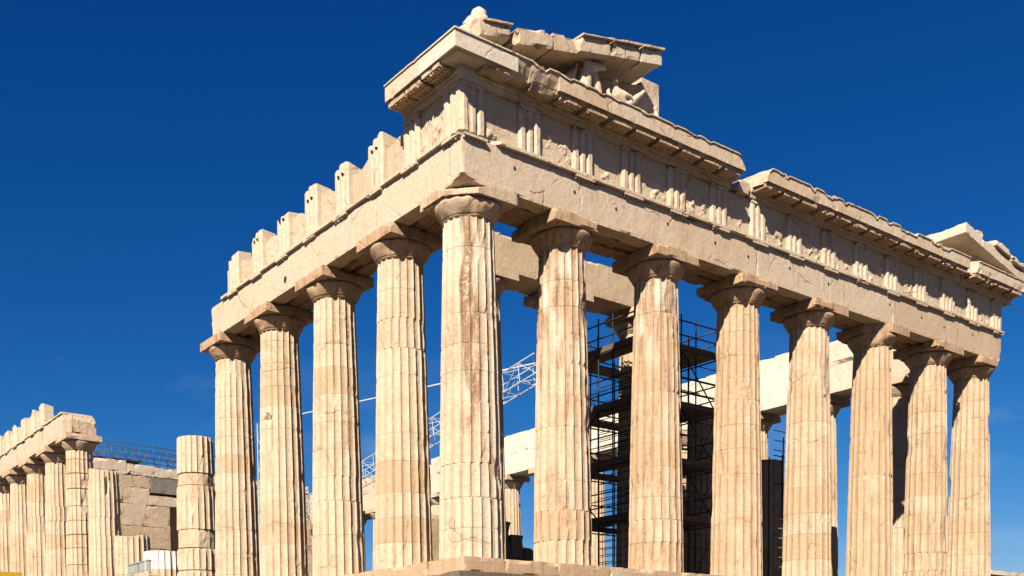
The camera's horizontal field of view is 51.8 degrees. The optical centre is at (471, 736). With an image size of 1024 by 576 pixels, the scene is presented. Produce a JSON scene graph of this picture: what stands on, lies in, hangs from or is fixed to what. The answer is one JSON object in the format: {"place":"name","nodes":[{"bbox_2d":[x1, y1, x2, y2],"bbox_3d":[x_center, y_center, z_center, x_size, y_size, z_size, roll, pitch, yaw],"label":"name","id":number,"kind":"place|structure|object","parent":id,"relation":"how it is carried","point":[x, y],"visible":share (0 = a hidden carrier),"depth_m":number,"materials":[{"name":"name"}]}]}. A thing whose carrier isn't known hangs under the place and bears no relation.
{"place":"outdoors","nodes":[
{"label":"outdoors","id":0,"kind":"place"},
{"bbox_2d":[93,458,312,575],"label":"cross wall","id":1,"kind":"structure","parent":0,"point":[148,500],"depth_m":83.04,"materials":[{"name":"grey stone"}]},
{"bbox_2d":[93,439,214,469],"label":"scaffold railing","id":2,"kind":"object","parent":1,"relation":"on","point":[132,461],"visible":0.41,"depth_m":82.97,"materials":[{"name":"grey metal"}]},
{"bbox_2d":[0,0,1023,575],"label":"sky","id":3,"kind":"structure","parent":0,"point":[145,145],"materials":[{"name":"blue"}]},
{"bbox_2d":[431,478,685,572],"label":"ruined wall","id":4,"kind":"structure","parent":0,"point":[515,550],"depth_m":44.21,"materials":[{"name":"beige stone"}]},
{"bbox_3d":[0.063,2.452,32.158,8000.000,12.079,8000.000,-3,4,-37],"label":"ground","id":5,"kind":"structure","parent":0,"visible":0},
{"bbox_2d":[0,571,21,575],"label":"site cabin","id":6,"kind":"object","parent":5,"relation":"on","point":[10,573],"visible":1,"depth_m":62.62,"materials":[{"name":"yellow paint"}]},
{"bbox_2d":[343,556,723,575],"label":"temple platform","id":7,"kind":"structure","parent":5,"relation":"on","point":[466,566],"depth_m":31.96,"materials":[{"name":"stone"}]},
{"bbox_2d":[0,479,10,571],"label":"fluted column","id":8,"kind":"structure","parent":7,"relation":"on","point":[5,558],"depth_m":74.66,"materials":[{"name":"stone"}]},
{"bbox_2d":[2,468,27,575],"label":"fluted column","id":9,"kind":"structure","parent":7,"relation":"on","point":[16,479],"depth_m":71.26,"materials":[{"name":"stone"}]},
{"bbox_2d":[18,458,45,575],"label":"fluted column","id":10,"kind":"structure","parent":7,"relation":"on","point":[34,469],"depth_m":67.85,"materials":[{"name":"stone"}]},
{"bbox_2d":[36,445,66,575],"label":"fluted column","id":11,"kind":"structure","parent":7,"relation":"on","point":[53,458],"depth_m":64.44,"materials":[{"name":"stone"}]},
{"bbox_2d":[55,432,101,575],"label":"fluted column","id":12,"kind":"structure","parent":7,"relation":"on","point":[79,449],"depth_m":61.04,"materials":[{"name":"stone"}]},
{"bbox_2d":[0,403,95,479],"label":"flank entablature","id":13,"kind":"structure","parent":12,"relation":"on","point":[43,426],"depth_m":65.34,"materials":[{"name":"stone"}]},
{"bbox_2d":[88,468,121,575],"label":"column stump","id":14,"kind":"object","parent":7,"relation":"on","point":[104,512],"visible":0.91,"depth_m":57.68,"materials":[{"name":"stone"}]},
{"bbox_2d":[114,535,150,575],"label":"column stump","id":15,"kind":"object","parent":7,"relation":"on","point":[130,549],"visible":0.76,"depth_m":54.32,"materials":[{"name":"stone"}]},
{"bbox_2d":[133,571,159,575],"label":"marble block","id":16,"kind":"object","parent":7,"relation":"on","point":[151,573],"depth_m":50.80,"materials":[{"name":"beige stone"}]},
{"bbox_2d":[127,562,138,575],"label":"grey box","id":17,"kind":"object","parent":16,"relation":"on","point":[133,568],"visible":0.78,"depth_m":52.53,"materials":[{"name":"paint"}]},
{"bbox_2d":[138,559,151,572],"bbox_3d":[-15.784,-8.281,51.505,0.540,0.575,1.380,-3,4,-37],"label":"grey box","id":18,"kind":"object","parent":16,"relation":"on","point":[142,566],"visible":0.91,"depth_m":51.24,"materials":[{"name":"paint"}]},
{"bbox_2d":[144,550,178,575],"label":"column stump","id":19,"kind":"object","parent":7,"relation":"on","point":[163,563],"visible":0.71,"depth_m":50.91,"materials":[{"name":"stone"}]},
{"bbox_2d":[177,435,215,575],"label":"column stump","id":20,"kind":"object","parent":7,"relation":"on","point":[196,554],"visible":0.96,"depth_m":47.45,"materials":[{"name":"stone"}]},
{"bbox_2d":[200,331,260,575],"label":"fluted column","id":21,"kind":"structure","parent":7,"relation":"on","point":[236,514],"depth_m":43.98,"materials":[{"name":"stone"}]},
{"bbox_2d":[244,301,313,575],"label":"fluted column","id":22,"kind":"structure","parent":7,"relation":"on","point":[283,531],"depth_m":40.55,"materials":[{"name":"stone"}]},
{"bbox_2d":[311,526,312,575],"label":"fluted column","id":23,"kind":"structure","parent":7,"relation":"on","point":[312,547],"depth_m":98.82,"materials":[{"name":"stone"}]},
{"bbox_2d":[295,264,373,575],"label":"fluted column","id":24,"kind":"structure","parent":7,"relation":"on","point":[333,294],"depth_m":37.13,"materials":[{"name":"stone"}]},
{"bbox_2d":[363,515,371,571],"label":"fluted column","id":25,"kind":"structure","parent":7,"relation":"on","point":[366,517],"depth_m":92.32,"materials":[{"name":"stone"}]},
{"bbox_2d":[365,508,375,569],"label":"fluted column","id":26,"kind":"structure","parent":7,"relation":"on","point":[371,512],"depth_m":88.75,"materials":[{"name":"stone"}]},
{"bbox_2d":[257,353,535,559],"bbox_3d":[-6.104,-14.873,65.906,2.400,15.330,32.488,-3,4,-37],"label":"derrick crane","id":27,"kind":"object","parent":7,"relation":"on","point":[434,427],"visible":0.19,"depth_m":59.85,"materials":[{"name":"white paint"}]},
{"bbox_2d":[356,222,442,569],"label":"fluted column","id":28,"kind":"structure","parent":7,"relation":"on","point":[399,254],"depth_m":33.70,"materials":[{"name":"stone"}]},
{"bbox_2d":[430,492,439,514],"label":"fluted column","id":29,"kind":"structure","parent":7,"relation":"on","point":[435,501],"depth_m":81.52,"materials":[{"name":"stone"}]},
{"bbox_2d":[420,186,516,559],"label":"fluted column","id":30,"kind":"structure","parent":7,"relation":"on","point":[470,516],"depth_m":30.75,"materials":[{"name":"stone"}]},
{"bbox_2d":[211,58,472,338],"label":"flank entablature","id":31,"kind":"structure","parent":30,"relation":"on","point":[401,177],"depth_m":34.67,"materials":[{"name":"stone"}]},
{"bbox_2d":[505,474,529,534],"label":"fluted column","id":32,"kind":"structure","parent":7,"relation":"on","point":[513,484],"depth_m":74.76,"materials":[{"name":"stone"}]},
{"bbox_2d":[528,468,533,474],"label":"fluted column","id":33,"kind":"structure","parent":7,"relation":"on","point":[530,470],"depth_m":71.89,"materials":[{"name":"stone"}]},
{"bbox_2d":[310,340,909,525],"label":"entablature","id":34,"kind":"structure","parent":33,"relation":"on","point":[519,452],"depth_m":57.13,"materials":[{"name":"stone"}]},
{"bbox_2d":[511,208,597,564],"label":"fluted column","id":35,"kind":"structure","parent":7,"relation":"on","point":[559,241],"depth_m":32.96,"materials":[{"name":"stone"}]},
{"bbox_2d":[591,454,611,565],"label":"fluted column","id":36,"kind":"structure","parent":7,"relation":"on","point":[594,485],"depth_m":67.99,"materials":[{"name":"stone"}]},
{"bbox_2d":[612,243,699,572],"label":"fluted column","id":37,"kind":"structure","parent":7,"relation":"on","point":[654,273],"depth_m":35.54,"materials":[{"name":"stone"}]},
{"bbox_2d":[417,25,1023,361],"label":"front entablature","id":38,"kind":"structure","parent":37,"relation":"on","point":[629,178],"depth_m":35.27,"materials":[{"name":"stone"}]},
{"bbox_2d":[460,7,487,32],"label":"lion block","id":39,"kind":"structure","parent":38,"relation":"on","point":[474,17],"depth_m":29.86,"materials":[{"name":"stone"}]},
{"bbox_2d":[472,18,664,113],"bbox_3d":[3.116,-20.611,32.433,8.357,2.183,2.080,-3,4,-37],"label":"pediment corner","id":40,"kind":"object","parent":38,"relation":"on","point":[628,63],"visible":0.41,"depth_m":31.96,"materials":[{"name":"stone"}]},
{"bbox_2d":[565,59,605,92],"bbox_3d":[3.476,-20.028,32.232,1.425,1.272,0.609,-2,3,-18],"label":"horse statue","id":41,"kind":"object","parent":38,"relation":"on","point":[587,72],"visible":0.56,"depth_m":32.08,"materials":[{"name":"stone"}]},
{"bbox_2d":[606,77,646,112],"bbox_3d":[4.875,-20.070,33.148,1.753,0.967,0.494,-3,4,-37],"label":"reclining statue","id":42,"kind":"object","parent":38,"relation":"on","point":[615,91],"visible":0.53,"depth_m":32.83,"materials":[{"name":"stone"}]},
{"bbox_2d":[653,106,658,115],"bbox_3d":[5.962,-19.912,33.830,0.425,0.540,0.254,-3,4,-37],"label":"statue fragment","id":43,"kind":"object","parent":38,"relation":"on","point":[655,110],"visible":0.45,"depth_m":33.73,"materials":[{"name":"stone"}]},
{"bbox_2d":[926,222,1023,282],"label":"pediment corner","id":44,"kind":"object","parent":38,"relation":"on","point":[965,238],"visible":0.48,"depth_m":45.85,"materials":[{"name":"stone"}]},
{"bbox_2d":[682,429,686,458],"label":"fluted column","id":45,"kind":"structure","parent":7,"relation":"on","point":[684,452],"depth_m":61.22,"materials":[{"name":"stone"}]},
{"bbox_2d":[696,272,777,575],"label":"fluted column","id":46,"kind":"structure","parent":7,"relation":"on","point":[736,301],"depth_m":38.12,"materials":[{"name":"stone"}]},
{"bbox_2d":[761,412,780,459],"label":"fluted column","id":47,"kind":"structure","parent":7,"relation":"on","point":[768,421],"depth_m":57.65,"materials":[{"name":"stone"}]},
{"bbox_2d":[770,297,848,575],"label":"fluted column","id":48,"kind":"structure","parent":7,"relation":"on","point":[808,324],"depth_m":40.69,"materials":[{"name":"stone"}]},
{"bbox_2d":[830,395,849,575],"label":"fluted column","id":49,"kind":"structure","parent":7,"relation":"on","point":[837,403],"depth_m":54.36,"materials":[{"name":"stone"}]},
{"bbox_2d":[836,322,909,575],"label":"fluted column","id":50,"kind":"structure","parent":7,"relation":"on","point":[869,548],"depth_m":43.26,"materials":[{"name":"stone"}]},
{"bbox_2d":[891,374,909,575],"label":"fluted column","id":51,"kind":"structure","parent":7,"relation":"on","point":[900,388],"depth_m":50.82,"materials":[{"name":"stone"}]},
{"bbox_2d":[893,339,963,575],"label":"fluted column","id":52,"kind":"structure","parent":7,"relation":"on","point":[925,547],"depth_m":45.83,"materials":[{"name":"stone"}]},
{"bbox_2d":[946,355,998,575],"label":"fluted column","id":53,"kind":"structure","parent":7,"relation":"on","point":[969,545],"depth_m":48.02,"materials":[{"name":"stone"}]},
{"bbox_3d":[7.034,-6.529,46.272,23.609,0.735,7.108,-3,4,-37],"label":"porch step","id":54,"kind":"object","parent":7,"relation":"on","visible":0},
{"bbox_2d":[495,265,518,558],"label":"fluted column","id":55,"kind":"structure","parent":54,"relation":"on","point":[505,277],"depth_m":37.90,"materials":[{"name":"stone"}]},
{"bbox_2d":[523,291,593,312],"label":"fluted column","id":56,"kind":"structure","parent":54,"relation":"on","point":[530,301],"depth_m":39.97,"materials":[{"name":"stone"}]},
{"bbox_2d":[494,232,633,316],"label":"beam","id":57,"kind":"structure","parent":56,"relation":"on","point":[610,290],"depth_m":40.10,"materials":[{"name":"stone"}]},
{"bbox_2d":[604,307,633,567],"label":"fluted column","id":58,"kind":"structure","parent":54,"relation":"on","point":[623,322],"depth_m":42.50,"materials":[{"name":"stone"}]},
{"bbox_2d":[587,311,716,573],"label":"scaffold tower","id":59,"kind":"structure","parent":54,"relation":"on","point":[690,356],"depth_m":42.03,"materials":[{"name":"metal"}]},
{"bbox_2d":[685,407,713,573],"bbox_3d":[10.034,-10.431,45.510,1.638,7.098,1.632,-3,4,-37],"label":"column stump","id":60,"kind":"object","parent":54,"relation":"on","point":[702,486],"visible":0.31,"depth_m":44.90,"materials":[{"name":"stone"}]},
{"bbox_2d":[761,459,781,575],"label":"column stump","id":61,"kind":"object","parent":54,"relation":"on","point":[776,523],"visible":0.35,"depth_m":47.37,"materials":[{"name":"stone"}]},
{"bbox_2d":[768,430,785,575],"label":"scaffold ladder","id":62,"kind":"object","parent":54,"relation":"on","point":[782,487],"visible":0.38,"depth_m":46.41,"materials":[{"name":"metal"}]},
{"bbox_2d":[831,526,836,575],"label":"column stump","id":63,"kind":"object","parent":54,"relation":"on","point":[834,548],"visible":0.23,"depth_m":50.07,"materials":[{"name":"stone"}]},
{"bbox_2d":[991,570,1023,575],"bbox_3d":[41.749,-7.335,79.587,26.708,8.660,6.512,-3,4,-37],"label":"site hut","id":64,"kind":"object","parent":5,"relation":"on","point":[999,573],"visible":0.33,"depth_m":70.91,"materials":[{"name":"grey stone"}]}
]}

